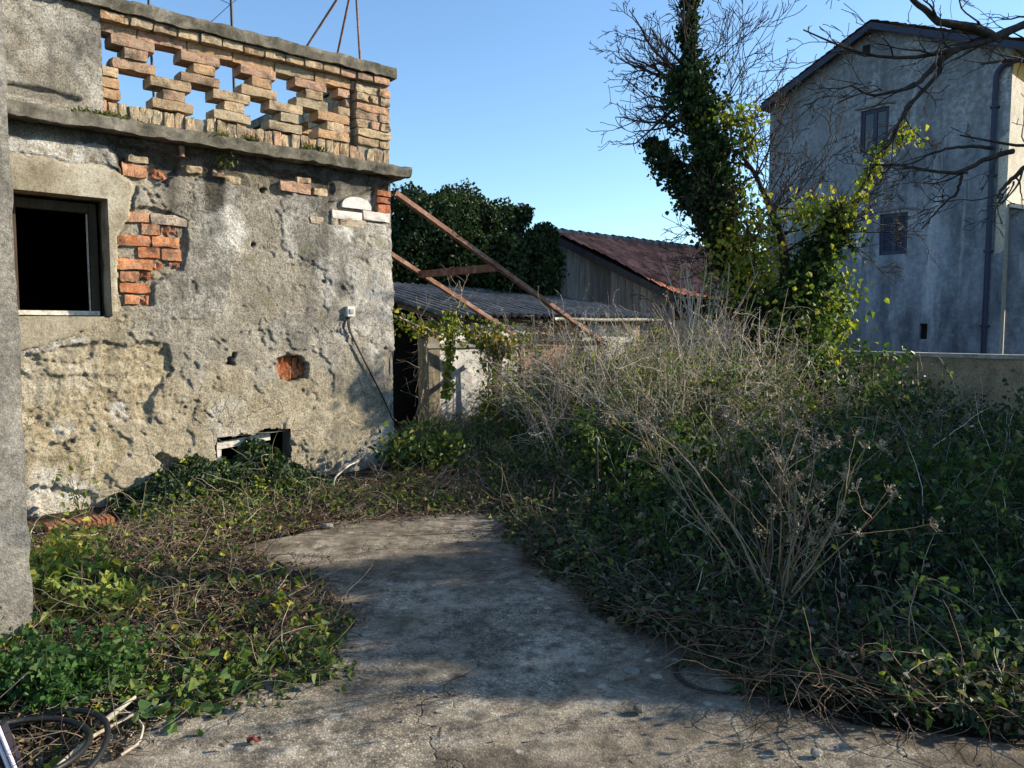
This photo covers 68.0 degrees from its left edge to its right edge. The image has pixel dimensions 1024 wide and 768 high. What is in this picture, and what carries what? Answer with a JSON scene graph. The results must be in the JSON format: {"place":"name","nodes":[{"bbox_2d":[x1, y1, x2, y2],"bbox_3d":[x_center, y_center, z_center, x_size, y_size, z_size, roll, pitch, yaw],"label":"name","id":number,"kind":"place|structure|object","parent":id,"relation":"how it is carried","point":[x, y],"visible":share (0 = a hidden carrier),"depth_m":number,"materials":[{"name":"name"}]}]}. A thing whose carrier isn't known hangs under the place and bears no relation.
{"place":"outdoors","nodes":[
{"label":"outdoors","id":0,"kind":"place"},
{"bbox_2d":[13,422,1023,742],"bbox_3d":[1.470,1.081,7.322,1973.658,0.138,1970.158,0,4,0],"label":"ground","id":1,"kind":"structure","parent":0,"point":[867,712],"depth_m":4.98,"materials":[{"name":"soil"}]},
{"bbox_2d":[0,0,32,649],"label":"gate pillar","id":2,"kind":"structure","parent":1,"relation":"on","point":[16,595],"depth_m":3.69,"materials":[{"name":"grey concrete"}]},
{"bbox_2d":[0,600,99,710],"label":"nettle","id":3,"kind":"object","parent":1,"relation":"on","point":[27,632],"visible":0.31,"depth_m":3.33,"materials":[{"name":"green plant"}]},
{"bbox_2d":[28,511,90,564],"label":"weed","id":4,"kind":"object","parent":1,"relation":"on","point":[55,538],"visible":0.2,"depth_m":5.01,"materials":[{"name":"green plant"}]},
{"bbox_2d":[55,441,99,517],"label":"corner weed","id":5,"kind":"object","parent":1,"relation":"on","point":[83,494],"visible":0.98,"depth_m":6.37,"materials":[{"name":"green plant"}]},
{"bbox_2d":[44,514,114,531],"bbox_3d":[-3.370,1.099,5.917,0.457,0.089,0.189,-4,6,-42],"label":"hollow brick","id":6,"kind":"object","parent":1,"relation":"on","point":[109,518],"visible":0.55,"depth_m":5.90,"materials":[{"name":"brick"}]},
{"bbox_2d":[29,527,139,610],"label":"weed","id":7,"kind":"object","parent":1,"relation":"on","point":[50,577],"visible":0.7,"depth_m":4.62,"materials":[{"name":"green plant"}]},
{"bbox_2d":[50,557,166,624],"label":"weed","id":8,"kind":"object","parent":1,"relation":"on","point":[115,593],"visible":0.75,"depth_m":4.18,"materials":[{"name":"green plant"}]},
{"bbox_2d":[0,497,404,767],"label":"leaf litter","id":9,"kind":"object","parent":1,"relation":"on","point":[225,577],"visible":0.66,"depth_m":4.06,"materials":[{"name":"plant"}]},
{"bbox_2d":[106,695,135,721],"bbox_3d":[-1.577,1.312,3.063,0.025,0.049,0.140,2,5,23],"label":"stick","id":10,"kind":"object","parent":9,"relation":"on","point":[110,716],"visible":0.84,"depth_m":3.04,"materials":[{"name":"beige wood"}]},
{"bbox_2d":[2,0,411,518],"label":"ruined house","id":11,"kind":"structure","parent":1,"relation":"on","point":[178,296],"depth_m":7.21,"materials":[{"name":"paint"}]},
{"bbox_2d":[12,196,100,315],"bbox_3d":[-3.973,-1.090,6.566,0.698,0.987,0.106,-4,6,-42],"label":"window frame","id":12,"kind":"structure","parent":11,"relation":"in","point":[89,210],"depth_m":6.68,"materials":[{"name":"grey wood"}]},
{"bbox_2d":[66,105,153,122],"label":"grass tuft","id":13,"kind":"object","parent":11,"relation":"on","point":[96,111],"visible":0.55,"depth_m":6.45,"materials":[{"name":"green plant"}]},
{"bbox_2d":[147,0,154,96],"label":"aerial pole","id":14,"kind":"object","parent":11,"relation":"on","point":[151,56],"visible":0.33,"depth_m":8.35,"materials":[{"name":"metal"}]},
{"bbox_2d":[206,128,234,137],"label":"grass tuft","id":15,"kind":"object","parent":11,"relation":"on","point":[221,134],"visible":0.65,"depth_m":7.13,"materials":[{"name":"green plant"}]},
{"bbox_2d":[211,0,235,88],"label":"aerial mast","id":16,"kind":"object","parent":11,"relation":"on","point":[231,23],"visible":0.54,"depth_m":8.60,"materials":[{"name":"metal"}]},
{"bbox_2d":[209,151,237,178],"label":"wall fern","id":17,"kind":"object","parent":11,"relation":"attached to","point":[221,163],"depth_m":7.24,"materials":[{"name":"green plant"}]},
{"bbox_2d":[217,433,269,460],"bbox_3d":[-2.722,0.794,7.681,0.566,0.568,0.054,-4,6,-42],"label":"cellar window frame","id":18,"kind":"structure","parent":11,"relation":"in","point":[266,436],"depth_m":7.59,"materials":[{"name":"white paint"}]},
{"bbox_2d":[240,131,267,141],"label":"grass tuft","id":19,"kind":"object","parent":11,"relation":"on","point":[247,138],"visible":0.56,"depth_m":7.34,"materials":[{"name":"green plant"}]},
{"bbox_2d":[297,141,330,152],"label":"grass tuft","id":20,"kind":"object","parent":11,"relation":"on","point":[312,147],"visible":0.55,"depth_m":7.77,"materials":[{"name":"green plant"}]},
{"bbox_2d":[306,0,360,58],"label":"tripod stand","id":21,"kind":"object","parent":11,"relation":"on","point":[343,24],"visible":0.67,"depth_m":8.77,"materials":[{"name":"paint"}]},
{"bbox_2d":[343,306,393,421],"bbox_3d":[-1.575,-0.199,8.445,0.640,1.316,0.069,-4,6,-42],"label":"switch box","id":22,"kind":"object","parent":11,"relation":"attached to","point":[349,310],"visible":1,"depth_m":8.27,"materials":[{"name":"plastic"}]},
{"bbox_2d":[104,427,378,526],"bbox_3d":[-2.442,0.743,7.029,2.348,0.737,1.820,-3,5,-38],"label":"ivy heap","id":23,"kind":"object","parent":1,"relation":"on","point":[273,464],"visible":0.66,"depth_m":6.92,"materials":[{"name":"green plant"}]},
{"bbox_2d":[332,460,358,484],"bbox_3d":[-1.645,0.909,7.641,0.065,0.206,0.654,1,4,12],"label":"stick","id":24,"kind":"object","parent":1,"relation":"on","point":[340,472],"visible":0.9,"depth_m":7.45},
{"bbox_2d":[95,436,641,550],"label":"vine litter","id":25,"kind":"object","parent":1,"relation":"on","point":[397,486],"visible":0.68,"depth_m":6.59,"materials":[{"name":"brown plant"}]},
{"bbox_2d":[359,413,474,475],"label":"ivy bush","id":26,"kind":"object","parent":1,"relation":"on","point":[438,445],"visible":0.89,"depth_m":8.34,"materials":[{"name":"green plant"}]},
{"bbox_2d":[391,177,538,292],"bbox_3d":[-1.760,-2.028,16.646,4.823,5.203,3.363,-2,5,-30],"label":"ivy clad thicket","id":27,"kind":"object","parent":1,"relation":"on","point":[491,229],"visible":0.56,"depth_m":16.18,"materials":[{"name":"green plant"}]},
{"bbox_2d":[459,411,530,453],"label":"leafy shrub","id":28,"kind":"object","parent":1,"relation":"on","point":[508,427],"visible":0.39,"depth_m":9.53,"materials":[{"name":"green plant"}]},
{"bbox_2d":[391,190,605,394],"bbox_3d":[-0.564,-0.716,10.548,3.637,3.245,1.875,-4,6,-42],"label":"pergola frame","id":29,"kind":"object","parent":1,"relation":"on","point":[491,265],"visible":0.44,"depth_m":10.22,"materials":[{"name":"paint"}]},
{"bbox_2d":[392,266,549,434],"bbox_3d":[-0.549,-0.182,10.755,2.634,3.046,1.277,-2,5,-21],"label":"climbing vine","id":30,"kind":"object","parent":29,"relation":"hanging from","point":[452,319],"visible":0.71,"depth_m":10.77,"materials":[{"name":"green plant"}]},
{"bbox_2d":[395,350,606,483],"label":"weeds","id":31,"kind":"object","parent":1,"relation":"on","point":[444,424],"visible":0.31,"depth_m":9.36,"materials":[{"name":"green plant"}]},
{"bbox_2d":[13,475,1023,767],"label":"concrete yard","id":32,"kind":"structure","parent":1,"relation":"on","point":[529,679],"depth_m":3.27,"materials":[{"name":"grey concrete"}]},
{"bbox_2d":[0,721,25,767],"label":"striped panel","id":33,"kind":"object","parent":32,"relation":"on","point":[8,745],"visible":0.9,"depth_m":2.72,"materials":[{"name":"silver metal"}]},
{"bbox_2d":[4,708,110,767],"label":"rubber hose","id":34,"kind":"object","parent":32,"relation":"on","point":[14,723],"visible":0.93,"depth_m":2.88,"materials":[{"name":"black rubber"}]},
{"bbox_2d":[0,610,183,726],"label":"nettle","id":35,"kind":"object","parent":32,"relation":"on","point":[90,666],"visible":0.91,"depth_m":3.19,"materials":[{"name":"green plant"}]},
{"bbox_2d":[55,703,162,765],"bbox_3d":[-1.550,1.340,2.938,0.046,0.043,0.476,2,5,23],"label":"stick","id":36,"kind":"object","parent":32,"relation":"on","point":[79,746],"visible":0.66,"depth_m":2.90,"materials":[{"name":"beige wood"}]},
{"bbox_2d":[120,719,143,756],"bbox_3d":[-1.446,1.346,2.920,0.060,0.048,0.232,-1,4,-12],"label":"stick","id":37,"kind":"object","parent":32,"relation":"on","point":[135,745],"visible":0.92,"depth_m":2.86,"materials":[{"name":"beige wood"}]},
{"bbox_2d":[119,647,259,736],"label":"bindweed","id":38,"kind":"object","parent":32,"relation":"on","point":[146,710],"visible":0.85,"depth_m":3.21,"materials":[{"name":"green plant"}]},
{"bbox_2d":[246,734,260,742],"bbox_3d":[-0.990,1.360,2.909,0.056,0.026,0.028,0,4,0],"label":"red scrap","id":39,"kind":"object","parent":32,"relation":"on","point":[249,738],"visible":1,"depth_m":2.90,"materials":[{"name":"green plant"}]},
{"bbox_2d":[214,616,356,706],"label":"bindweed","id":40,"kind":"object","parent":32,"relation":"on","point":[324,658],"visible":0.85,"depth_m":3.48,"materials":[{"name":"green plant"}]},
{"bbox_2d":[321,523,333,528],"bbox_3d":[-1.476,1.133,6.064,0.101,0.043,0.066,0,4,0],"label":"stone","id":41,"kind":"object","parent":32,"relation":"on","point":[327,525],"visible":0.91,"depth_m":6.04,"materials":[{"name":"white stone"}]},
{"bbox_2d":[123,491,1021,767],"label":"fallen leaves","id":42,"kind":"object","parent":32,"relation":"on","point":[453,705],"visible":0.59,"depth_m":3.28,"materials":[{"name":"brown plant"}]},
{"bbox_2d":[534,514,660,594],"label":"bramble","id":43,"kind":"object","parent":32,"relation":"on","point":[570,525],"visible":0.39,"depth_m":4.82,"materials":[{"name":"green plant"}]},
{"bbox_2d":[623,667,639,678],"bbox_3d":[0.550,1.324,3.478,0.077,0.060,0.066,0,4,0],"label":"stone","id":44,"kind":"object","parent":32,"relation":"on","point":[631,672],"visible":1,"depth_m":3.46,"materials":[{"name":"grey stone"}]},
{"bbox_2d":[633,702,645,712],"bbox_3d":[0.533,1.354,3.167,0.055,0.033,0.054,0,4,0],"label":"stone","id":45,"kind":"object","parent":32,"relation":"on","point":[639,707],"visible":1,"depth_m":3.16,"materials":[{"name":"grey stone"}]},
{"bbox_2d":[673,653,761,694],"bbox_3d":[0.957,1.363,3.523,0.411,0.058,0.411,0,4,0],"label":"well cover","id":46,"kind":"object","parent":32,"relation":"on","point":[723,686],"visible":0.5,"depth_m":3.46,"materials":[{"name":"concrete"}]},
{"bbox_2d":[810,748,822,757],"bbox_3d":[1.141,1.380,2.838,0.052,0.028,0.039,0,4,0],"label":"stone","id":47,"kind":"object","parent":32,"relation":"on","point":[816,752],"visible":1,"depth_m":2.83,"materials":[{"name":"white stone"}]},
{"bbox_2d":[392,282,661,427],"bbox_3d":[-0.212,-0.653,14.552,5.554,2.735,3.430,-4,6,-42],"label":"lean to shed","id":48,"kind":"object","parent":1,"relation":"on","point":[405,406],"visible":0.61,"depth_m":12.78,"materials":[{"name":"grey concrete"}]},
{"bbox_2d":[501,221,569,295],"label":"ivy column","id":49,"kind":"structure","parent":1,"relation":"on","point":[545,276],"depth_m":16.56,"materials":[{"name":"green plant"}]},
{"bbox_2d":[487,488,592,543],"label":"bramble","id":50,"kind":"object","parent":1,"relation":"on","point":[505,535],"visible":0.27,"depth_m":5.79,"materials":[{"name":"green plant"}]},
{"bbox_2d":[590,436,598,533],"bbox_3d":[0.662,0.831,6.095,0.073,0.829,0.030,1,5,18],"label":"iron stake","id":51,"kind":"object","parent":1,"relation":"on","point":[597,469],"visible":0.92,"depth_m":6.07,"materials":[{"name":"metal"}]},
{"bbox_2d":[498,228,778,347],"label":"barn","id":52,"kind":"structure","parent":1,"relation":"on","point":[605,265],"depth_m":18.10,"materials":[{"name":"grey wood"}]},
{"bbox_2d":[551,402,739,494],"bbox_3d":[1.299,0.619,7.221,1.822,0.931,1.592,0,4,0],"label":"leafy shrub","id":53,"kind":"object","parent":1,"relation":"on","point":[588,431],"visible":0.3,"depth_m":7.12,"materials":[{"name":"green plant"}]},
{"bbox_2d":[408,275,890,485],"bbox_3d":[1.746,-0.222,10.421,5.602,2.417,8.072,2,5,20],"label":"dry thicket","id":54,"kind":"object","parent":1,"relation":"on","point":[568,365],"visible":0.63,"depth_m":8.65,"materials":[{"name":"beige plant"}]},
{"bbox_2d":[595,313,729,433],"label":"feathery shrub","id":55,"kind":"object","parent":1,"relation":"on","point":[621,373],"visible":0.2,"depth_m":8.52,"materials":[{"name":"beige plant"}]},
{"bbox_2d":[638,354,723,440],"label":"umbel plant","id":56,"kind":"object","parent":1,"relation":"on","point":[675,355],"visible":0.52,"depth_m":7.15,"materials":[{"name":"brown plant"}]},
{"bbox_2d":[655,249,757,390],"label":"sapling clump","id":57,"kind":"object","parent":1,"relation":"on","point":[690,319],"visible":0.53,"depth_m":9.82,"materials":[{"name":"brown plant"}]},
{"bbox_2d":[620,403,818,499],"bbox_3d":[1.901,0.637,7.080,1.853,0.911,1.752,0,4,0],"label":"leafy shrub","id":58,"kind":"object","parent":1,"relation":"on","point":[695,457],"visible":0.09,"depth_m":6.70,"materials":[{"name":"green plant"}]},
{"bbox_2d":[668,375,770,540],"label":"umbel plant","id":59,"kind":"object","parent":1,"relation":"on","point":[725,435],"visible":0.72,"depth_m":5.54,"materials":[{"name":"brown plant"}]},
{"bbox_2d":[696,309,744,347],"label":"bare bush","id":60,"kind":"object","parent":1,"relation":"on","point":[728,332],"visible":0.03,"depth_m":12.61,"materials":[{"name":"beige plant"}]},
{"bbox_2d":[664,583,782,693],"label":"bramble","id":61,"kind":"object","parent":1,"relation":"on","point":[682,664],"visible":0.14,"depth_m":3.61,"materials":[{"name":"green plant"}]},
{"bbox_2d":[653,334,797,441],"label":"leafy shrub","id":62,"kind":"object","parent":1,"relation":"on","point":[701,354],"visible":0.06,"depth_m":8.28,"materials":[{"name":"green plant"}]},
{"bbox_2d":[695,327,773,401],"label":"umbel plant","id":63,"kind":"object","parent":1,"relation":"on","point":[734,351],"visible":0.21,"depth_m":9.16,"materials":[{"name":"plant"}]},
{"bbox_2d":[462,459,1023,767],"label":"ground cover","id":64,"kind":"object","parent":1,"relation":"on","point":[619,610],"visible":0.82,"depth_m":3.59,"materials":[{"name":"green plant"}]},
{"bbox_2d":[464,319,1023,735],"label":"undergrowth","id":65,"kind":"object","parent":1,"relation":"on","point":[957,467],"visible":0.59,"depth_m":5.06,"materials":[{"name":"green plant"}]},
{"bbox_2d":[586,0,939,407],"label":"ivy clad tree","id":66,"kind":"object","parent":1,"relation":"on","point":[707,190],"visible":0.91,"depth_m":10.01,"materials":[{"name":"green plant"}]},
{"bbox_2d":[604,376,944,609],"bbox_3d":[1.260,0.619,4.105,1.445,1.359,1.765,0,4,0],"label":"umbel plant","id":67,"kind":"object","parent":1,"relation":"on","point":[777,484],"visible":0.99,"depth_m":4.05,"materials":[{"name":"beige plant"}]},
{"bbox_2d":[706,600,853,704],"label":"bramble","id":68,"kind":"object","parent":1,"relation":"on","point":[796,611],"visible":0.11,"depth_m":3.74,"materials":[{"name":"green plant"}]},
{"bbox_2d":[716,358,867,449],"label":"umbel plant","id":69,"kind":"object","parent":1,"relation":"on","point":[810,407],"visible":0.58,"depth_m":7.25,"materials":[{"name":"brown plant"}]},
{"bbox_2d":[636,346,1023,447],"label":"garden wall","id":70,"kind":"structure","parent":1,"relation":"on","point":[999,366],"depth_m":9.48,"materials":[{"name":"concrete"}]},
{"bbox_2d":[741,331,930,438],"bbox_3d":[3.878,0.137,9.389,2.279,1.589,2.025,0,4,0],"label":"ivy bush","id":71,"kind":"object","parent":1,"relation":"on","point":[844,383],"visible":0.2,"depth_m":9.15,"materials":[{"name":"green plant"}]},
{"bbox_2d":[785,361,899,445],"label":"umbel plant","id":72,"kind":"object","parent":1,"relation":"on","point":[856,402],"visible":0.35,"depth_m":8.57,"materials":[{"name":"plant"}]},
{"bbox_2d":[759,0,1023,240],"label":"bare tree","id":73,"kind":"object","parent":1,"relation":"on","point":[987,35],"visible":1,"depth_m":5.46,"materials":[{"name":"brown plant"}]},
{"bbox_2d":[760,19,1023,354],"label":"gabled house","id":74,"kind":"structure","parent":1,"relation":"on","point":[967,296],"depth_m":19.34,"materials":[{"name":"paint"}]},
{"bbox_2d":[861,106,888,153],"bbox_3d":[9.712,-6.771,20.282,0.050,1.120,0.727,-4,6,-42],"label":"window","id":75,"kind":"structure","parent":74,"relation":"in","point":[869,118],"depth_m":20.28,"materials":[{"name":"blue paint"}]},
{"bbox_2d":[880,212,907,254],"bbox_3d":[10.111,-3.958,20.055,0.056,1.078,0.704,-4,6,-42],"label":"window","id":76,"kind":"structure","parent":74,"relation":"in","point":[886,248],"depth_m":20.07,"materials":[{"name":"blue paint"}]},
{"bbox_2d":[815,372,971,508],"bbox_3d":[2.871,0.540,5.981,0.729,1.231,1.262,0,4,-6],"label":"umbel plant","id":77,"kind":"object","parent":1,"relation":"on","point":[939,413],"visible":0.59,"depth_m":5.81,"materials":[{"name":"brown plant"}]},
{"bbox_2d":[858,362,945,432],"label":"umbel plant","id":78,"kind":"object","parent":1,"relation":"on","point":[920,378],"visible":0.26,"depth_m":9.37,"materials":[{"name":"brown plant"}]},
{"bbox_2d":[783,535,1023,696],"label":"bramble","id":79,"kind":"object","parent":1,"relation":"on","point":[941,656],"visible":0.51,"depth_m":3.29,"materials":[{"name":"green plant"}]},
{"bbox_2d":[871,364,989,496],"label":"umbel plant","id":80,"kind":"object","parent":1,"relation":"on","point":[910,416],"visible":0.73,"depth_m":7.17,"materials":[{"name":"brown plant"}]},
{"bbox_2d":[856,539,1023,686],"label":"bramble","id":81,"kind":"object","parent":1,"relation":"on","point":[1017,626],"visible":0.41,"depth_m":3.65,"materials":[{"name":"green plant"}]},
{"bbox_2d":[101,0,1023,265],"label":"sky","id":82,"kind":"structure","parent":0,"point":[503,96],"materials":[{"name":"blue"}]}
]}

